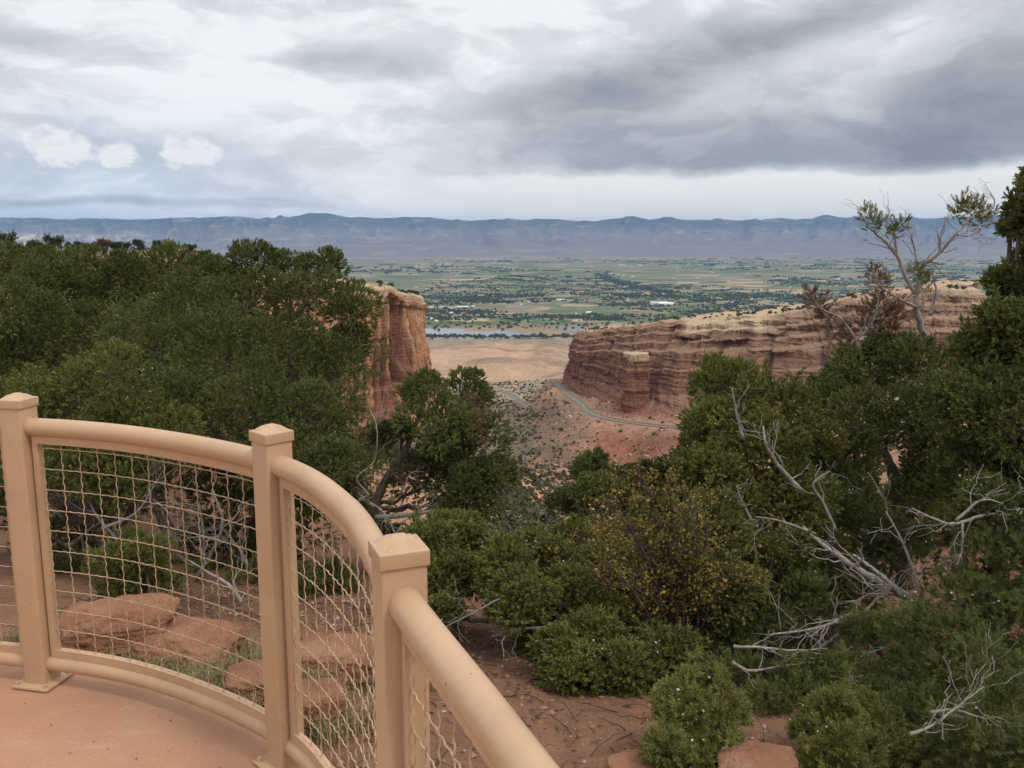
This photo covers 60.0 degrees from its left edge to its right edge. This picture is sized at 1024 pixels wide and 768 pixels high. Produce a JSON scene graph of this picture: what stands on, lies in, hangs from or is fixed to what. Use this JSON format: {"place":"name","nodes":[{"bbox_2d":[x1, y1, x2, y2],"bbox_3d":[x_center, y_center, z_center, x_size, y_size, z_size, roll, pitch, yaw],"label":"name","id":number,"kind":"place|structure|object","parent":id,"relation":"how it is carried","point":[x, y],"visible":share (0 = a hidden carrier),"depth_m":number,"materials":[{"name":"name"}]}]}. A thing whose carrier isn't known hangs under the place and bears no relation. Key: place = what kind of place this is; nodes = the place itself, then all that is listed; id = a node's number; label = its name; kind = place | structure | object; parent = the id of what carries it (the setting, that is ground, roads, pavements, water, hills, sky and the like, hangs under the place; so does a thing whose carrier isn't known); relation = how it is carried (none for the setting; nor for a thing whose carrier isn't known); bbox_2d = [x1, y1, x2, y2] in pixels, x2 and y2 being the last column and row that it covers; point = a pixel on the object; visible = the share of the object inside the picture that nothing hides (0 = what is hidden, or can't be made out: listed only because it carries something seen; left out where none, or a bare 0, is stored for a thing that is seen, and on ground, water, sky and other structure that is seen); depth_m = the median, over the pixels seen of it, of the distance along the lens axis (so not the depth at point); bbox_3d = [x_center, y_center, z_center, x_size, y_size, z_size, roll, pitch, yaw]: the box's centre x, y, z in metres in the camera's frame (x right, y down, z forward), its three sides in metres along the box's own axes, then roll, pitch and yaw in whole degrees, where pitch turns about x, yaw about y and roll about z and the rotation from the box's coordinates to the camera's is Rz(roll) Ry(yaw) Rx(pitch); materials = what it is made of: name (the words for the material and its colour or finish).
{"place":"outdoors","nodes":[
{"label":"outdoors","id":0,"kind":"place"},
{"bbox_2d":[0,665,335,767],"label":"terrace floor","id":1,"kind":"structure","parent":0,"point":[125,724],"depth_m":3.00,"materials":[{"name":"red concrete"}]},
{"bbox_2d":[0,392,558,767],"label":"guard railing","id":2,"kind":"object","parent":1,"relation":"on","point":[416,646],"visible":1,"depth_m":2.66,"materials":[{"name":"beige paint"}]},
{"bbox_2d":[425,329,548,335],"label":"lake","id":3,"kind":"structure","parent":0,"point":[460,331],"depth_m":4145.43,"materials":[{"name":"liquid"}]},
{"bbox_2d":[427,338,553,338],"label":"lake","id":4,"kind":"structure","parent":0,"point":[490,338],"depth_m":3905.89,"materials":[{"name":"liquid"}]},
{"bbox_2d":[0,213,1015,256],"bbox_3d":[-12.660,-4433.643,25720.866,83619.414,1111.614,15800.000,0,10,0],"label":"mountains","id":5,"kind":"structure","parent":0,"point":[818,236],"depth_m":24288.00,"materials":[{"name":"blue stone"}]},
{"bbox_2d":[0,247,1023,767],"bbox_3d":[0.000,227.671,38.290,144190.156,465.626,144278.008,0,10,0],"label":"ground","id":6,"kind":"structure","parent":0,"point":[510,359],"depth_m":688.31,"materials":[{"name":"soil"}]},
{"bbox_2d":[0,228,19,246],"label":"distant juniper","id":7,"kind":"object","parent":6,"relation":"on","point":[11,237],"visible":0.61,"depth_m":125.86,"materials":[{"name":"green plant"}]},
{"bbox_2d":[28,239,44,246],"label":"distant juniper","id":8,"kind":"object","parent":6,"relation":"on","point":[34,242],"visible":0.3,"depth_m":118.23,"materials":[{"name":"green plant"}]},
{"bbox_2d":[1,284,86,319],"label":"background juniper","id":9,"kind":"object","parent":6,"relation":"on","point":[52,290],"visible":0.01,"depth_m":16.51,"materials":[{"name":"green plant"}]},
{"bbox_2d":[41,232,64,249],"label":"distant juniper","id":10,"kind":"object","parent":6,"relation":"on","point":[58,240],"visible":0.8,"depth_m":133.18,"materials":[{"name":"green plant"}]},
{"bbox_2d":[63,240,83,250],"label":"distant juniper","id":11,"kind":"object","parent":6,"relation":"on","point":[67,243],"visible":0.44,"depth_m":137.54,"materials":[{"name":"green plant"}]},
{"bbox_2d":[0,287,163,452],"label":"background juniper","id":12,"kind":"object","parent":6,"relation":"on","point":[87,329],"depth_m":14.85,"materials":[{"name":"green plant"}]},
{"bbox_2d":[0,301,165,461],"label":"background juniper","id":13,"kind":"object","parent":6,"relation":"on","point":[47,343],"depth_m":13.43,"materials":[{"name":"green plant"}]},
{"bbox_2d":[78,242,97,256],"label":"distant juniper","id":14,"kind":"object","parent":6,"relation":"on","point":[89,247],"visible":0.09,"depth_m":116.27,"materials":[{"name":"green plant"}]},
{"bbox_2d":[94,237,111,252],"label":"distant juniper","id":15,"kind":"object","parent":6,"relation":"on","point":[102,242],"visible":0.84,"depth_m":147.72,"materials":[{"name":"brown plant"}]},
{"bbox_2d":[0,237,223,526],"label":"juniper tree","id":16,"kind":"object","parent":6,"relation":"on","point":[42,265],"visible":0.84,"depth_m":9.38,"materials":[{"name":"green plant"}]},
{"bbox_2d":[1,289,236,458],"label":"background juniper","id":17,"kind":"object","parent":6,"relation":"on","point":[199,372],"visible":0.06,"depth_m":14.29,"materials":[{"name":"green plant"}]},
{"bbox_2d":[58,593,180,658],"bbox_3d":[-1.951,1.258,4.422,0.611,0.383,0.428,-2,10,-11],"label":"boulder","id":18,"kind":"object","parent":6,"relation":"on","point":[84,623],"visible":0.5,"depth_m":4.26,"materials":[{"name":"red stone"}]},
{"bbox_2d":[109,241,131,251],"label":"distant juniper","id":19,"kind":"object","parent":6,"relation":"on","point":[113,245],"visible":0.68,"depth_m":128.08,"materials":[{"name":"green plant"}]},
{"bbox_2d":[0,337,256,601],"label":"juniper tree","id":20,"kind":"object","parent":6,"relation":"on","point":[103,391],"visible":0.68,"depth_m":6.45,"materials":[{"name":"green plant"}]},
{"bbox_2d":[80,522,189,598],"bbox_3d":[-2.389,1.161,5.583,0.634,0.648,0.483,0,10,0],"label":"shrub","id":21,"kind":"object","parent":6,"relation":"on","point":[130,569],"visible":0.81,"depth_m":5.53,"materials":[{"name":"green plant"}]},
{"bbox_2d":[128,239,145,251],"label":"distant juniper","id":22,"kind":"object","parent":6,"relation":"on","point":[139,244],"visible":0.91,"depth_m":157.61,"materials":[{"name":"green plant"}]},
{"bbox_2d":[24,285,262,428],"bbox_3d":[-7.040,-0.164,15.958,4.333,3.478,4.626,8,12,39],"label":"background juniper","id":23,"kind":"object","parent":6,"relation":"on","point":[163,353],"visible":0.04,"depth_m":15.94,"materials":[{"name":"green plant"}]},
{"bbox_2d":[98,267,207,349],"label":"background juniper","id":24,"kind":"object","parent":6,"relation":"on","point":[152,287],"visible":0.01,"depth_m":30.34,"materials":[{"name":"green plant"}]},
{"bbox_2d":[152,240,162,248],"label":"distant juniper","id":25,"kind":"object","parent":6,"relation":"on","point":[154,242],"visible":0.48,"depth_m":162.14,"materials":[{"name":"green plant"}]},
{"bbox_2d":[0,446,363,600],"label":"juniper tree","id":26,"kind":"object","parent":6,"relation":"on","point":[76,562],"visible":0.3,"depth_m":7.58,"materials":[{"name":"green plant"}]},
{"bbox_2d":[130,615,245,672],"bbox_3d":[-1.621,1.323,4.375,0.558,0.293,0.427,3,10,17],"label":"boulder","id":27,"kind":"object","parent":6,"relation":"on","point":[183,644],"visible":0.46,"depth_m":4.24,"materials":[{"name":"red stone"}]},
{"bbox_2d":[183,243,197,252],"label":"distant juniper","id":28,"kind":"object","parent":6,"relation":"on","point":[191,248],"visible":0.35,"depth_m":147.85,"materials":[{"name":"green plant"}]},
{"bbox_2d":[135,284,259,355],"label":"background juniper","id":29,"kind":"object","parent":6,"relation":"on","point":[217,296],"visible":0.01,"depth_m":30.50,"materials":[{"name":"green plant"}]},
{"bbox_2d":[155,289,284,408],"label":"background juniper","id":30,"kind":"object","parent":6,"relation":"on","point":[255,310],"visible":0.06,"depth_m":22.73,"materials":[{"name":"green plant"}]},
{"bbox_2d":[165,303,285,415],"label":"background juniper","id":31,"kind":"object","parent":6,"relation":"on","point":[240,357],"depth_m":24.29,"materials":[{"name":"green plant"}]},
{"bbox_2d":[92,237,389,557],"bbox_3d":[-2.382,0.206,8.116,2.673,3.064,3.295,0,10,0],"label":"juniper tree","id":32,"kind":"object","parent":6,"relation":"on","point":[215,330],"visible":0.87,"depth_m":7.80,"materials":[{"name":"green plant"}]},
{"bbox_2d":[223,659,263,704],"bbox_3d":[-1.122,1.302,3.869,0.265,0.129,0.245,-2,10,-14],"label":"boulder","id":33,"kind":"object","parent":6,"relation":"on","point":[245,670],"visible":0.34,"depth_m":3.78,"materials":[{"name":"red stone"}]},
{"bbox_2d":[1,623,505,749],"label":"dry grass","id":34,"kind":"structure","parent":6,"relation":"on","point":[215,678],"depth_m":3.98,"materials":[{"name":"plant"}]},
{"bbox_2d":[204,329,364,452],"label":"background juniper","id":35,"kind":"object","parent":6,"relation":"on","point":[351,386],"visible":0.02,"depth_m":23.30,"materials":[{"name":"green plant"}]},
{"bbox_2d":[205,334,404,503],"bbox_3d":[-4.687,1.036,20.599,5.484,4.124,5.138,4,10,22],"label":"background juniper","id":36,"kind":"object","parent":6,"relation":"on","point":[340,392],"visible":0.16,"depth_m":20.89,"materials":[{"name":"green plant"}]},
{"bbox_2d":[302,677,348,727],"bbox_3d":[-0.798,1.293,3.616,0.265,0.128,0.211,-6,11,-30],"label":"boulder","id":37,"kind":"object","parent":6,"relation":"on","point":[314,693],"visible":0.55,"depth_m":3.56,"materials":[{"name":"red stone"}]},
{"bbox_2d":[300,630,374,688],"bbox_3d":[-0.839,1.336,4.231,0.516,0.237,0.344,1,10,5],"label":"boulder","id":38,"kind":"object","parent":6,"relation":"on","point":[312,644],"visible":0.31,"depth_m":4.09,"materials":[{"name":"red stone"}]},
{"bbox_2d":[238,267,446,445],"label":"sandstone butte","id":39,"kind":"object","parent":6,"relation":"on","point":[402,321],"visible":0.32,"depth_m":531.70,"materials":[{"name":"brown stone"}]},
{"bbox_2d":[304,420,403,520],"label":"background juniper","id":40,"kind":"object","parent":6,"relation":"on","point":[369,473],"visible":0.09,"depth_m":26.07,"materials":[{"name":"green plant"}]},
{"bbox_2d":[334,364,520,541],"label":"juniper tree","id":41,"kind":"object","parent":6,"relation":"on","point":[432,457],"visible":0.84,"depth_m":7.50,"materials":[{"name":"green plant"}]},
{"bbox_2d":[498,493,509,500],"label":"canyon shrub","id":42,"kind":"object","parent":6,"relation":"on","point":[506,496],"visible":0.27,"depth_m":221.79,"materials":[{"name":"green plant"}]},
{"bbox_2d":[2,567,1016,767],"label":"twig litter","id":43,"kind":"object","parent":6,"relation":"on","point":[474,608],"visible":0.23,"depth_m":4.84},
{"bbox_2d":[506,519,519,524],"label":"canyon shrub","id":44,"kind":"object","parent":6,"relation":"on","point":[516,522],"visible":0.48,"depth_m":183.25,"materials":[{"name":"green plant"}]},
{"bbox_2d":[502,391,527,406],"bbox_3d":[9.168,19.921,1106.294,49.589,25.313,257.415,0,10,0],"label":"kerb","id":45,"kind":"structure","parent":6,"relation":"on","point":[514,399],"depth_m":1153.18,"materials":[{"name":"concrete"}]},
{"bbox_2d":[512,657,540,662],"bbox_3d":[0.099,1.651,5.044,0.344,0.154,0.259,0,10,0],"label":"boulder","id":46,"kind":"object","parent":6,"relation":"on","point":[523,658],"visible":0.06,"depth_m":5.08,"materials":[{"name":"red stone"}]},
{"bbox_2d":[533,509,545,522],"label":"canyon shrub","id":47,"kind":"object","parent":6,"relation":"on","point":[540,515],"visible":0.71,"depth_m":197.43,"materials":[{"name":"green plant"}]},
{"bbox_2d":[400,506,709,698],"bbox_3d":[0.172,1.253,5.208,1.643,0.870,1.912,-2,10,-11],"label":"juniper tree","id":48,"kind":"object","parent":6,"relation":"on","point":[566,634],"visible":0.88,"depth_m":5.00,"materials":[{"name":"green plant"}]},
{"bbox_2d":[502,392,707,472],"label":"rock rubble","id":49,"kind":"object","parent":6,"relation":"on","point":[661,429],"visible":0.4,"depth_m":700.39,"materials":[{"name":"stone"}]},
{"bbox_2d":[619,351,650,412],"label":"rock tower","id":50,"kind":"structure","parent":6,"relation":"on","point":[636,393],"depth_m":738.39,"materials":[{"name":"red stone"}]},
{"bbox_2d":[276,257,1002,337],"bbox_3d":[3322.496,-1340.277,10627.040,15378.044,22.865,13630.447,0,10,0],"label":"valley woods","id":51,"kind":"object","parent":6,"relation":"on","point":[730,296],"visible":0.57,"depth_m":6704.82,"materials":[{"name":"green plant"}]},
{"bbox_2d":[603,749,675,767],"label":"boulder","id":52,"kind":"object","parent":6,"relation":"on","point":[628,758],"visible":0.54,"depth_m":3.40,"materials":[{"name":"red stone"}]},
{"bbox_2d":[544,444,736,592],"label":"juniper tree","id":53,"kind":"object","parent":6,"relation":"on","point":[587,463],"visible":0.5,"depth_m":6.83,"materials":[{"name":"green plant"}]},
{"bbox_2d":[649,301,667,304],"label":"farmhouse","id":54,"kind":"object","parent":6,"relation":"on","point":[653,302],"visible":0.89,"depth_m":5796.98,"materials":[{"name":"metal"}]},
{"bbox_2d":[548,442,782,669],"bbox_3d":[0.859,1.007,5.130,1.350,1.372,1.110,0,10,0],"label":"yellow shrub","id":55,"kind":"object","parent":6,"relation":"on","point":[678,558],"visible":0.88,"depth_m":4.92,"materials":[{"name":"green plant"}]},
{"bbox_2d":[658,302,673,304],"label":"farmhouse","id":56,"kind":"object","parent":6,"relation":"on","point":[668,303],"visible":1,"depth_m":5771.53,"materials":[{"name":"metal"}]},
{"bbox_2d":[410,373,969,560],"bbox_3d":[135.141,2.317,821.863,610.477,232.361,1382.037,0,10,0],"label":"canyon scrub","id":57,"kind":"object","parent":6,"relation":"on","point":[524,499],"visible":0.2,"depth_m":334.93,"materials":[{"name":"green plant"}]},
{"bbox_2d":[636,643,757,767],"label":"shrub","id":58,"kind":"object","parent":6,"relation":"on","point":[698,712],"visible":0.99,"depth_m":3.43,"materials":[{"name":"green plant"}]},
{"bbox_2d":[714,740,798,767],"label":"boulder","id":59,"kind":"object","parent":6,"relation":"on","point":[753,754],"visible":0.94,"depth_m":3.31,"materials":[{"name":"red stone"}]},
{"bbox_2d":[665,349,929,632],"bbox_3d":[1.652,0.826,5.837,1.490,1.948,2.267,0,10,0],"label":"juniper tree","id":60,"kind":"object","parent":6,"relation":"on","point":[743,419],"visible":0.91,"depth_m":5.63,"materials":[{"name":"green plant"}]},
{"bbox_2d":[693,477,948,704],"bbox_3d":[1.827,1.191,5.184,2.173,1.005,1.113,-9,13,-42],"label":"juniper tree","id":61,"kind":"object","parent":6,"relation":"on","point":[765,619],"visible":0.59,"depth_m":5.16,"materials":[{"name":"green plant"}]},
{"bbox_2d":[783,660,946,767],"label":"juniper tree","id":62,"kind":"object","parent":6,"relation":"on","point":[843,726],"visible":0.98,"depth_m":3.45,"materials":[{"name":"green plant"}]},
{"bbox_2d":[731,472,1023,767],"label":"juniper tree","id":63,"kind":"object","parent":6,"relation":"on","point":[986,650],"visible":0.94,"depth_m":4.27,"materials":[{"name":"green plant"}]},
{"bbox_2d":[790,325,975,589],"bbox_3d":[2.739,0.564,6.853,1.699,1.942,1.759,0,10,0],"label":"juniper tree","id":64,"kind":"object","parent":6,"relation":"on","point":[880,360],"visible":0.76,"depth_m":6.55,"materials":[{"name":"green plant"}]},
{"bbox_2d":[795,186,1000,384],"bbox_3d":[3.191,-0.610,7.319,1.665,2.026,0.818,0,10,0],"label":"dead juniper","id":65,"kind":"object","parent":6,"relation":"on","point":[889,307],"visible":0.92,"depth_m":7.33,"materials":[{"name":"grey wood"}]},
{"bbox_2d":[786,452,1017,561],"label":"juniper tree","id":66,"kind":"object","parent":6,"relation":"on","point":[947,538],"visible":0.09,"depth_m":8.75,"materials":[{"name":"green plant"}]},
{"bbox_2d":[889,166,1023,625],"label":"juniper tree","id":67,"kind":"object","parent":6,"relation":"on","point":[986,350],"visible":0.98,"depth_m":5.00,"materials":[{"name":"green plant"}]},
{"bbox_2d":[0,0,1023,220],"label":"sky","id":68,"kind":"structure","parent":0,"point":[469,110],"materials":[{"name":"grey"}]},
{"bbox_2d":[504,391,528,406],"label":"road","id":69,"kind":"structure","parent":0,"point":[517,399],"depth_m":1135.36,"materials":[{"name":"grey asphalt"}]},
{"bbox_2d":[552,327,584,331],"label":"lake","id":70,"kind":"structure","parent":0,"point":[575,329],"depth_m":4276.57,"materials":[{"name":"liquid"}]},
{"bbox_2d":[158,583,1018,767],"bbox_3d":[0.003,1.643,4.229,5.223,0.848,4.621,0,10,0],"label":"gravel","id":71,"kind":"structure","parent":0,"point":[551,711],"depth_m":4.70,"materials":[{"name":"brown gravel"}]},
{"bbox_2d":[550,379,676,427],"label":"road","id":72,"kind":"structure","parent":0,"point":[582,405],"depth_m":789.02,"materials":[{"name":"grey asphalt"}]},
{"bbox_2d":[549,379,702,430],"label":"kerb","id":73,"kind":"structure","parent":72,"relation":"on","point":[611,417],"depth_m":713.61,"materials":[{"name":"concrete"}]},
{"bbox_2d":[561,280,986,414],"bbox_3d":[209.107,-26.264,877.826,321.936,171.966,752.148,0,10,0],"label":"sandstone cliff","id":74,"kind":"structure","parent":0,"point":[785,341],"depth_m":718.99,"materials":[{"name":"brown stone"}]}
]}

